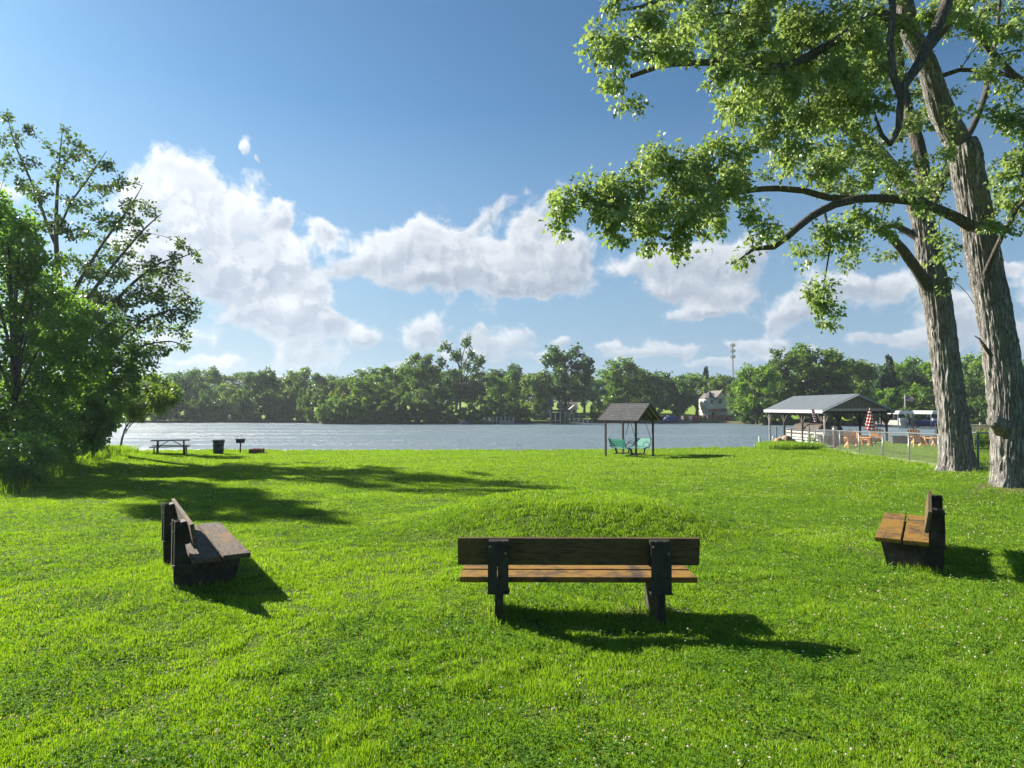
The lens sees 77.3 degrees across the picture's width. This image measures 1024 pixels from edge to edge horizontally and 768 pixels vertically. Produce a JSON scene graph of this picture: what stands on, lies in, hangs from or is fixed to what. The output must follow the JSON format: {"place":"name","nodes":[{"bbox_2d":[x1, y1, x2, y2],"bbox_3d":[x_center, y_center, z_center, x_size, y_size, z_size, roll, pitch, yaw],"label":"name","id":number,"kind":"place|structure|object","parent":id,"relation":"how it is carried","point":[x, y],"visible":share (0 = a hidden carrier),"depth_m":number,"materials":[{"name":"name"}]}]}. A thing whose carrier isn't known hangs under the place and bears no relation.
{"place":"outdoors","nodes":[
{"label":"outdoors","id":0,"kind":"place"},
{"bbox_2d":[19,422,983,450],"bbox_3d":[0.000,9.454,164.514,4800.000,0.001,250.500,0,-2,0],"label":"water","id":1,"kind":"structure","parent":0,"point":[283,436],"depth_m":78.13,"materials":[{"name":"blue liquid"}]},
{"bbox_2d":[480,417,513,423],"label":"white post dock","id":2,"kind":"object","parent":1,"relation":"in","point":[488,420],"visible":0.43,"depth_m":135.82,"materials":[{"name":"paint"}]},
{"bbox_2d":[497,420,513,423],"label":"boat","id":3,"kind":"object","parent":1,"relation":"on","point":[504,422],"visible":0.96,"depth_m":132.76,"materials":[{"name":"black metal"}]},
{"bbox_2d":[548,405,587,423],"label":"boathouse","id":4,"kind":"object","parent":1,"relation":"in","point":[555,417],"visible":0.87,"depth_m":132.97,"materials":[{"name":"white paint"}]},
{"bbox_2d":[786,422,848,441],"bbox_3d":[25.499,4.292,53.438,2.340,2.179,6.519,0,-2,-6],"label":"pontoon boat","id":5,"kind":"object","parent":1,"relation":"on","point":[817,427],"visible":0.31,"depth_m":52.98,"materials":[{"name":"metal"}]},
{"bbox_2d":[880,411,913,427],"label":"canopy boat lift","id":6,"kind":"object","parent":1,"relation":"in","point":[904,412],"visible":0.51,"depth_m":106.27,"materials":[{"name":"white paint"}]},
{"bbox_2d":[884,416,911,426],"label":"moored boat","id":7,"kind":"object","parent":6,"relation":"on","point":[905,422],"visible":0.97,"depth_m":106.71,"materials":[{"name":"white paint"}]},
{"bbox_2d":[911,411,936,427],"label":"canopy boat lift","id":8,"kind":"object","parent":1,"relation":"in","point":[925,412],"visible":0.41,"depth_m":105.67,"materials":[{"name":"white paint"}]},
{"bbox_2d":[914,417,936,426],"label":"moored boat","id":9,"kind":"object","parent":8,"relation":"on","point":[926,421],"visible":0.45,"depth_m":106.56,"materials":[{"name":"blue paint"}]},
{"bbox_2d":[0,401,1023,767],"bbox_3d":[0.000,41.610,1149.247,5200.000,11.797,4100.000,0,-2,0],"label":"ground","id":10,"kind":"structure","parent":0,"point":[414,711],"depth_m":6.58,"materials":[{"name":"plant"}]},
{"bbox_2d":[0,424,67,487],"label":"shrub","id":11,"kind":"object","parent":10,"relation":"on","point":[42,454],"visible":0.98,"depth_m":18.11,"materials":[{"name":"green plant"}]},
{"bbox_2d":[0,188,116,462],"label":"leafy tree","id":12,"kind":"object","parent":10,"relation":"on","point":[32,303],"visible":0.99,"depth_m":22.70,"materials":[{"name":"green plant"}]},
{"bbox_2d":[48,430,95,465],"bbox_3d":[-16.632,2.421,23.514,2.030,1.807,4.559,2,-3,-38],"label":"shrub","id":13,"kind":"object","parent":10,"relation":"on","point":[74,449],"visible":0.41,"depth_m":22.48,"materials":[{"name":"green plant"}]},
{"bbox_2d":[18,381,129,456],"bbox_3d":[-18.536,1.571,25.728,6.291,3.594,3.516,0,-2,11],"label":"dark tree","id":14,"kind":"object","parent":10,"relation":"on","point":[95,419],"visible":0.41,"depth_m":25.48,"materials":[{"name":"green plant"}]},
{"bbox_2d":[30,285,173,454],"bbox_3d":[-19.208,-0.557,28.894,8.398,8.057,3.969,-1,-2,18],"label":"leafy tree","id":15,"kind":"object","parent":10,"relation":"on","point":[129,370],"visible":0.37,"depth_m":28.24,"materials":[{"name":"green plant"}]},
{"bbox_2d":[0,108,204,374],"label":"tall tree","id":16,"kind":"object","parent":10,"relation":"on","point":[94,295],"visible":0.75,"depth_m":33.26,"materials":[{"name":"green plant"}]},
{"bbox_2d":[116,375,154,396],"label":"background tree","id":17,"kind":"object","parent":10,"relation":"on","point":[141,391],"visible":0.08,"depth_m":175.05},
{"bbox_2d":[114,370,183,447],"bbox_3d":[-20.441,1.541,36.341,4.268,4.849,3.694,0,-2,0],"label":"leafy tree","id":18,"kind":"object","parent":10,"relation":"on","point":[156,405],"visible":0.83,"depth_m":35.83,"materials":[{"name":"green plant"}]},
{"bbox_2d":[142,374,173,403],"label":"background tree","id":19,"kind":"object","parent":10,"relation":"on","point":[170,376],"visible":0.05,"depth_m":175.51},
{"bbox_2d":[149,439,190,454],"bbox_3d":[-18.338,3.413,34.398,1.850,0.810,1.708,1,-2,-24],"label":"picnic table","id":20,"kind":"object","parent":10,"relation":"on","point":[158,446],"visible":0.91,"depth_m":34.16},
{"bbox_2d":[164,370,213,411],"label":"leafy far tree","id":21,"kind":"object","parent":10,"relation":"on","point":[189,392],"visible":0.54,"depth_m":159.59,"materials":[{"name":"green plant"}]},
{"bbox_2d":[184,365,223,398],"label":"background tree","id":22,"kind":"object","parent":10,"relation":"on","point":[213,376],"visible":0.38,"depth_m":171.30,"materials":[{"name":"plant"}]},
{"bbox_2d":[161,498,250,590],"bbox_3d":[-4.108,2.137,8.431,0.818,0.998,2.460,1,-2,-32],"label":"park bench","id":23,"kind":"object","parent":10,"relation":"on","point":[205,553],"visible":0.94,"depth_m":7.74,"materials":[{"name":"brown wood"}]},
{"bbox_2d":[212,439,224,453],"bbox_3d":[-16.697,3.577,36.393,0.680,0.840,0.642,0,-2,0],"label":"trash drum","id":24,"kind":"object","parent":10,"relation":"on","point":[218,446],"visible":0.92,"depth_m":36.16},
{"bbox_2d":[210,383,250,415],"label":"leafy far tree","id":25,"kind":"object","parent":10,"relation":"on","point":[230,388],"visible":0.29,"depth_m":156.11,"materials":[{"name":"green plant"}]},
{"bbox_2d":[213,372,252,399],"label":"background tree","id":26,"kind":"object","parent":10,"relation":"on","point":[231,379],"visible":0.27,"depth_m":191.12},
{"bbox_2d":[249,448,264,452],"bbox_3d":[-15.190,3.995,38.079,0.700,0.280,0.720,0,-2,-5],"label":"fire ring","id":27,"kind":"object","parent":10,"relation":"on","point":[257,450],"visible":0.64,"depth_m":37.74,"materials":[{"name":"metal"}]},
{"bbox_2d":[234,365,282,414],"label":"leafy far tree","id":28,"kind":"object","parent":10,"relation":"on","point":[264,380],"visible":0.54,"depth_m":154.01,"materials":[{"name":"green plant"}]},
{"bbox_2d":[270,378,293,407],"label":"background tree","id":29,"kind":"object","parent":10,"relation":"on","point":[282,385],"visible":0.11,"depth_m":172.02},
{"bbox_2d":[281,366,328,412],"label":"leafy far tree","id":30,"kind":"object","parent":10,"relation":"on","point":[294,381],"visible":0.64,"depth_m":163.51,"materials":[{"name":"green plant"}]},
{"bbox_2d":[315,400,332,423],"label":"waterline bush","id":31,"kind":"object","parent":10,"relation":"on","point":[321,408],"visible":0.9,"depth_m":132.31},
{"bbox_2d":[311,374,347,407],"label":"background tree","id":32,"kind":"object","parent":10,"relation":"on","point":[330,376],"visible":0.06,"depth_m":171.60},
{"bbox_2d":[317,379,350,409],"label":"leafy far tree","id":33,"kind":"object","parent":10,"relation":"on","point":[325,389],"visible":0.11,"depth_m":167.58,"materials":[{"name":"green plant"}]},
{"bbox_2d":[328,387,344,415],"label":"waterline bush","id":34,"kind":"object","parent":10,"relation":"on","point":[336,393],"visible":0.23,"depth_m":149.26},
{"bbox_2d":[326,394,350,421],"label":"waterline bush","id":35,"kind":"object","parent":10,"relation":"on","point":[337,410],"visible":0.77,"depth_m":132.13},
{"bbox_2d":[327,373,362,411],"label":"background tree","id":36,"kind":"object","parent":10,"relation":"on","point":[341,383],"visible":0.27,"depth_m":158.24,"materials":[{"name":"plant"}]},
{"bbox_2d":[347,397,371,422],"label":"waterline bush","id":37,"kind":"object","parent":10,"relation":"on","point":[359,418],"visible":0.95,"depth_m":132.09,"materials":[{"name":"plant"}]},
{"bbox_2d":[341,367,387,400],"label":"background tree","id":38,"kind":"object","parent":10,"relation":"on","point":[361,373],"visible":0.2,"depth_m":162.75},
{"bbox_2d":[346,374,385,417],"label":"leafy far tree","id":39,"kind":"object","parent":10,"relation":"on","point":[364,388],"visible":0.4,"depth_m":138.69,"materials":[{"name":"green plant"}]},
{"bbox_2d":[367,387,406,411],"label":"leafy far tree","id":40,"kind":"object","parent":10,"relation":"on","point":[386,395],"visible":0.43,"depth_m":136.81,"materials":[{"name":"green plant"}]},
{"bbox_2d":[369,362,411,417],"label":"leafy far tree","id":41,"kind":"object","parent":10,"relation":"on","point":[394,380],"visible":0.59,"depth_m":148.25,"materials":[{"name":"green plant"}]},
{"bbox_2d":[402,352,442,419],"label":"leafy far tree","id":42,"kind":"object","parent":10,"relation":"on","point":[421,373],"visible":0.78,"depth_m":142.67,"materials":[{"name":"green plant"}]},
{"bbox_2d":[409,371,447,400],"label":"background tree","id":43,"kind":"object","parent":10,"relation":"on","point":[440,379],"visible":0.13,"depth_m":166.42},
{"bbox_2d":[409,382,461,417],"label":"leafy far tree","id":44,"kind":"object","parent":10,"relation":"on","point":[443,395],"visible":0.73,"depth_m":136.11,"materials":[{"name":"green plant"}]},
{"bbox_2d":[432,333,486,419],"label":"half bare tree","id":45,"kind":"object","parent":10,"relation":"on","point":[478,362],"visible":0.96,"depth_m":145.71,"materials":[{"name":"plant"}]},
{"bbox_2d":[443,369,480,410],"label":"background tree","id":46,"kind":"object","parent":10,"relation":"on","point":[456,388],"visible":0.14,"depth_m":172.61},
{"bbox_2d":[451,375,496,410],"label":"background tree","id":47,"kind":"object","parent":10,"relation":"on","point":[471,394],"visible":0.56,"depth_m":170.85,"materials":[{"name":"plant"}]},
{"bbox_2d":[475,368,505,396],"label":"background tree","id":48,"kind":"object","parent":10,"relation":"on","point":[498,373],"visible":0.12,"depth_m":177.12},
{"bbox_2d":[7,386,987,424],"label":"undergrowth","id":49,"kind":"object","parent":10,"relation":"on","point":[279,411],"visible":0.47,"depth_m":138.30,"materials":[{"name":"green plant"}]},
{"bbox_2d":[480,375,519,411],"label":"leafy far tree","id":50,"kind":"object","parent":10,"relation":"on","point":[504,386],"visible":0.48,"depth_m":145.28,"materials":[{"name":"green plant"}]},
{"bbox_2d":[0,466,1023,767],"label":"clover patches","id":51,"kind":"object","parent":10,"relation":"on","point":[534,646],"visible":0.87,"depth_m":5.73,"materials":[{"name":"green plant"}]},
{"bbox_2d":[0,456,1023,767],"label":"clover blossoms","id":52,"kind":"object","parent":10,"relation":"on","point":[518,594],"visible":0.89,"depth_m":6.60,"materials":[{"name":"white plant"}]},
{"bbox_2d":[501,361,527,416],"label":"leafy far tree","id":53,"kind":"object","parent":10,"relation":"on","point":[514,374],"visible":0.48,"depth_m":156.97,"materials":[{"name":"green plant"}]},
{"bbox_2d":[519,370,550,419],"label":"leafy far tree","id":54,"kind":"object","parent":10,"relation":"on","point":[528,381],"visible":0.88,"depth_m":148.93,"materials":[{"name":"green plant"}]},
{"bbox_2d":[526,373,559,402],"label":"background tree","id":55,"kind":"object","parent":10,"relation":"on","point":[551,398],"visible":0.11,"depth_m":183.86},
{"bbox_2d":[539,400,553,415],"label":"house","id":56,"kind":"structure","parent":10,"relation":"on","point":[551,403],"depth_m":165.86,"materials":[{"name":"white paint"}]},
{"bbox_2d":[535,342,594,418],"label":"leafy far tree","id":57,"kind":"object","parent":10,"relation":"on","point":[556,358],"visible":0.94,"depth_m":149.93,"materials":[{"name":"green plant"}]},
{"bbox_2d":[556,402,577,417],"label":"house","id":58,"kind":"structure","parent":10,"relation":"on","point":[560,407],"depth_m":163.88,"materials":[{"name":"white paint"}]},
{"bbox_2d":[547,375,593,403],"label":"background tree","id":59,"kind":"object","parent":10,"relation":"on","point":[573,379],"visible":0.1,"depth_m":181.78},
{"bbox_2d":[458,537,699,626],"bbox_3d":[0.679,2.070,6.730,2.460,0.998,0.818,0,-2,1],"label":"park bench","id":60,"kind":"object","parent":10,"relation":"on","point":[656,566],"visible":0.9,"depth_m":6.52,"materials":[{"name":"orange wood"}]},
{"bbox_2d":[567,374,603,412],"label":"background tree","id":61,"kind":"object","parent":10,"relation":"on","point":[585,394],"visible":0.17,"depth_m":180.90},
{"bbox_2d":[580,382,607,420],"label":"bushy tree","id":62,"kind":"object","parent":10,"relation":"on","point":[594,393],"visible":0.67,"depth_m":145.03,"materials":[{"name":"plant"}]},
{"bbox_2d":[590,376,640,405],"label":"background tree","id":63,"kind":"object","parent":10,"relation":"on","point":[602,385],"visible":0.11,"depth_m":166.65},
{"bbox_2d":[593,356,646,404],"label":"leafy far tree","id":64,"kind":"object","parent":10,"relation":"on","point":[613,373],"visible":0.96,"depth_m":154.42,"materials":[{"name":"green plant"}]},
{"bbox_2d":[597,403,662,456],"bbox_3d":[6.434,2.560,34.930,2.575,3.012,2.571,-2,-3,43],"label":"swing shelter","id":65,"kind":"object","parent":10,"relation":"on","point":[635,412],"visible":0.95,"depth_m":34.65,"materials":[{"name":"grey"}]},
{"bbox_2d":[608,421,650,454],"bbox_3d":[6.434,2.860,34.919,1.996,1.933,1.640,1,-3,-33],"label":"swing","id":66,"kind":"object","parent":65,"relation":"hanging from","point":[616,443],"visible":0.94,"depth_m":34.83,"materials":[{"name":"teal paint"}]},
{"bbox_2d":[622,367,663,399],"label":"background tree","id":67,"kind":"object","parent":10,"relation":"on","point":[657,374],"visible":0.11,"depth_m":169.34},
{"bbox_2d":[628,369,663,409],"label":"leafy far tree","id":68,"kind":"object","parent":10,"relation":"on","point":[644,377],"visible":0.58,"depth_m":158.32,"materials":[{"name":"green plant"}]},
{"bbox_2d":[655,375,697,407],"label":"background tree","id":69,"kind":"object","parent":10,"relation":"on","point":[693,390],"visible":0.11,"depth_m":165.66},
{"bbox_2d":[658,370,698,415],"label":"leafy far tree","id":70,"kind":"object","parent":10,"relation":"on","point":[675,391],"visible":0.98,"depth_m":148.66,"materials":[{"name":"green plant"}]},
{"bbox_2d":[674,372,718,414],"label":"background tree","id":71,"kind":"object","parent":10,"relation":"on","point":[697,378],"visible":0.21,"depth_m":175.96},
{"bbox_2d":[697,366,709,414],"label":"spruce tree","id":72,"kind":"object","parent":10,"relation":"on","point":[705,372],"visible":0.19,"depth_m":175.94,"materials":[{"name":"green plant"}]},
{"bbox_2d":[677,415,730,420],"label":"red railing","id":73,"kind":"object","parent":10,"relation":"on","point":[705,416],"visible":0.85,"depth_m":145.71,"materials":[{"name":"paint"}]},
{"bbox_2d":[699,390,731,418],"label":"turreted house","id":74,"kind":"structure","parent":10,"relation":"on","point":[713,403],"depth_m":149.91,"materials":[{"name":"beige"}]},
{"bbox_2d":[698,373,734,394],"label":"leafy far tree","id":75,"kind":"object","parent":10,"relation":"on","point":[717,383],"visible":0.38,"depth_m":170.80,"materials":[{"name":"green plant"}]},
{"bbox_2d":[730,343,734,376],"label":"cell tower","id":76,"kind":"structure","parent":10,"relation":"on","point":[733,350],"depth_m":420.23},
{"bbox_2d":[725,377,751,415],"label":"leafy far tree","id":77,"kind":"object","parent":10,"relation":"on","point":[731,395],"visible":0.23,"depth_m":137.83,"materials":[{"name":"green plant"}]},
{"bbox_2d":[730,362,783,424],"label":"leafy far tree","id":78,"kind":"object","parent":10,"relation":"on","point":[761,380],"visible":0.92,"depth_m":126.31,"materials":[{"name":"green plant"}]},
{"bbox_2d":[538,0,1023,487],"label":"maple tree","id":79,"kind":"object","parent":10,"relation":"on","point":[786,67],"visible":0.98,"depth_m":13.33,"materials":[{"name":"green plant"}]},
{"bbox_2d":[765,346,812,420],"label":"leafy far tree","id":80,"kind":"object","parent":10,"relation":"on","point":[784,385],"visible":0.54,"depth_m":132.43,"materials":[{"name":"green plant"}]},
{"bbox_2d":[776,342,866,395],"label":"leafy far tree","id":81,"kind":"object","parent":10,"relation":"on","point":[831,359],"visible":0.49,"depth_m":133.13,"materials":[{"name":"green plant"}]},
{"bbox_2d":[797,367,855,416],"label":"leafy far tree","id":82,"kind":"object","parent":10,"relation":"on","point":[836,376],"visible":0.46,"depth_m":128.79,"materials":[{"name":"green plant"}]},
{"bbox_2d":[764,394,895,440],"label":"pavilion","id":83,"kind":"structure","parent":10,"relation":"on","point":[820,405],"depth_m":52.04,"materials":[{"name":"grey metal"}]},
{"bbox_2d":[832,426,836,447],"bbox_3d":[19.624,3.234,38.908,0.340,1.350,0.340,0,-2,0],"label":"lantern post","id":84,"kind":"object","parent":10,"relation":"on","point":[834,437],"visible":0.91,"depth_m":38.83,"materials":[{"name":"white paint"}]},
{"bbox_2d":[843,430,857,447],"bbox_3d":[19.606,3.172,36.947,0.770,1.056,1.000,-1,-2,15],"label":"adirondack chair","id":85,"kind":"object","parent":10,"relation":"on","point":[852,436],"visible":0.8,"depth_m":37.13,"materials":[{"name":"orange wood"}]},
{"bbox_2d":[847,355,878,399],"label":"leafy far tree","id":86,"kind":"object","parent":10,"relation":"on","point":[864,380],"visible":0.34,"depth_m":137.72,"materials":[{"name":"green plant"}]},
{"bbox_2d":[865,407,874,443],"bbox_3d":[21.166,2.508,37.834,0.554,2.250,0.554,0,-2,-8],"label":"patio umbrella","id":87,"kind":"object","parent":10,"relation":"on","point":[870,425],"visible":0.91,"depth_m":37.76,"materials":[{"name":"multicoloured fabric"}]},
{"bbox_2d":[855,363,885,400],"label":"background tree","id":88,"kind":"object","parent":10,"relation":"on","point":[878,375],"visible":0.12,"depth_m":156.71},
{"bbox_2d":[818,436,928,444],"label":"block wall","id":89,"kind":"structure","parent":10,"relation":"on","point":[891,440],"depth_m":39.92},
{"bbox_2d":[870,428,884,445],"bbox_3d":[21.206,3.095,37.146,0.770,1.056,1.000,-1,-2,30],"label":"adirondack chair","id":90,"kind":"object","parent":10,"relation":"on","point":[875,435],"visible":0.54,"depth_m":37.34,"materials":[{"name":"orange wood"}]},
{"bbox_2d":[749,0,1021,471],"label":"maple tree","id":91,"kind":"object","parent":10,"relation":"on","point":[956,451],"visible":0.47,"depth_m":19.75,"materials":[{"name":"green plant"}]},
{"bbox_2d":[865,387,905,417],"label":"leafy far tree","id":92,"kind":"object","parent":10,"relation":"on","point":[888,394],"visible":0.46,"depth_m":121.43,"materials":[{"name":"green plant"}]},
{"bbox_2d":[876,354,903,420],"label":"spruce tree","id":93,"kind":"object","parent":10,"relation":"on","point":[889,380],"visible":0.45,"depth_m":133.41,"materials":[{"name":"green plant"}]},
{"bbox_2d":[814,429,989,472],"bbox_3d":[16.229,2.746,27.300,0.263,2.030,26.718,0,-2,13],"label":"chain link fence","id":94,"kind":"object","parent":10,"relation":"on","point":[908,443],"visible":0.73,"depth_m":26.97,"materials":[{"name":"metal"}]},
{"bbox_2d":[875,491,945,571],"bbox_3d":[5.930,2.205,9.483,0.818,0.998,2.460,-1,-3,33],"label":"park bench","id":95,"kind":"object","parent":10,"relation":"on","point":[912,540],"visible":0.94,"depth_m":8.78,"materials":[{"name":"orange wood"}]},
{"bbox_2d":[890,366,931,407],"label":"background tree","id":96,"kind":"object","parent":10,"relation":"on","point":[911,376],"visible":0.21,"depth_m":145.48,"materials":[{"name":"plant"}]},
{"bbox_2d":[893,355,933,403],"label":"leafy far tree","id":97,"kind":"object","parent":10,"relation":"on","point":[926,370],"visible":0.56,"depth_m":144.71,"materials":[{"name":"green plant"}]},
{"bbox_2d":[907,428,925,446],"bbox_3d":[23.081,3.069,36.551,0.770,1.056,1.000,0,-2,12],"label":"adirondack chair","id":98,"kind":"object","parent":10,"relation":"on","point":[916,436],"visible":0.82,"depth_m":36.69,"materials":[{"name":"orange wood"}]},
{"bbox_2d":[899,385,936,419],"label":"leafy far tree","id":99,"kind":"object","parent":10,"relation":"on","point":[922,392],"visible":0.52,"depth_m":120.72,"materials":[{"name":"green plant"}]},
{"bbox_2d":[961,351,985,397],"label":"leafy far tree","id":100,"kind":"object","parent":10,"relation":"on","point":[974,364],"visible":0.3,"depth_m":139.29,"materials":[{"name":"green plant"}]},
{"bbox_2d":[964,375,986,417],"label":"leafy far tree","id":101,"kind":"object","parent":10,"relation":"on","point":[971,384],"visible":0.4,"depth_m":124.80,"materials":[{"name":"green plant"}]},
{"bbox_2d":[970,423,989,444],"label":"reeds","id":102,"kind":"object","parent":10,"relation":"on","point":[985,428],"visible":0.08,"depth_m":39.01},
{"bbox_2d":[972,428,989,448],"bbox_3d":[24.764,2.976,34.455,1.968,1.258,1.861,0,-2,0],"label":"hedge bush","id":103,"kind":"object","parent":10,"relation":"on","point":[980,438],"visible":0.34,"depth_m":33.93,"materials":[{"name":"green plant"}]},
{"bbox_2d":[976,429,989,447],"bbox_3d":[25.744,2.979,34.464,1.777,1.180,1.750,0,-2,0],"label":"hedge bush","id":104,"kind":"object","parent":10,"relation":"on","point":[983,442],"visible":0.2,"depth_m":34.19,"materials":[{"name":"green plant"}]},
{"bbox_2d":[976,457,989,467],"bbox_3d":[15.300,2.652,21.029,1.188,0.591,0.903,0,-2,0],"label":"weed clump","id":105,"kind":"object","parent":10,"relation":"on","point":[982,464],"visible":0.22,"depth_m":20.84,"materials":[{"name":"green plant"}]},
{"bbox_2d":[0,0,1023,400],"label":"sky","id":106,"kind":"structure","parent":0,"point":[357,184],"materials":[{"name":"blue"}]},
{"bbox_2d":[663,416,678,420],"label":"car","id":107,"kind":"object","parent":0,"point":[673,418],"visible":0.9,"depth_m":142.01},
{"bbox_2d":[929,423,937,444],"bbox_3d":[25.979,3.026,38.915,1.093,1.303,1.093,0,-2,0],"label":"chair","id":108,"kind":"object","parent":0,"point":[936,432],"visible":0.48,"depth_m":38.85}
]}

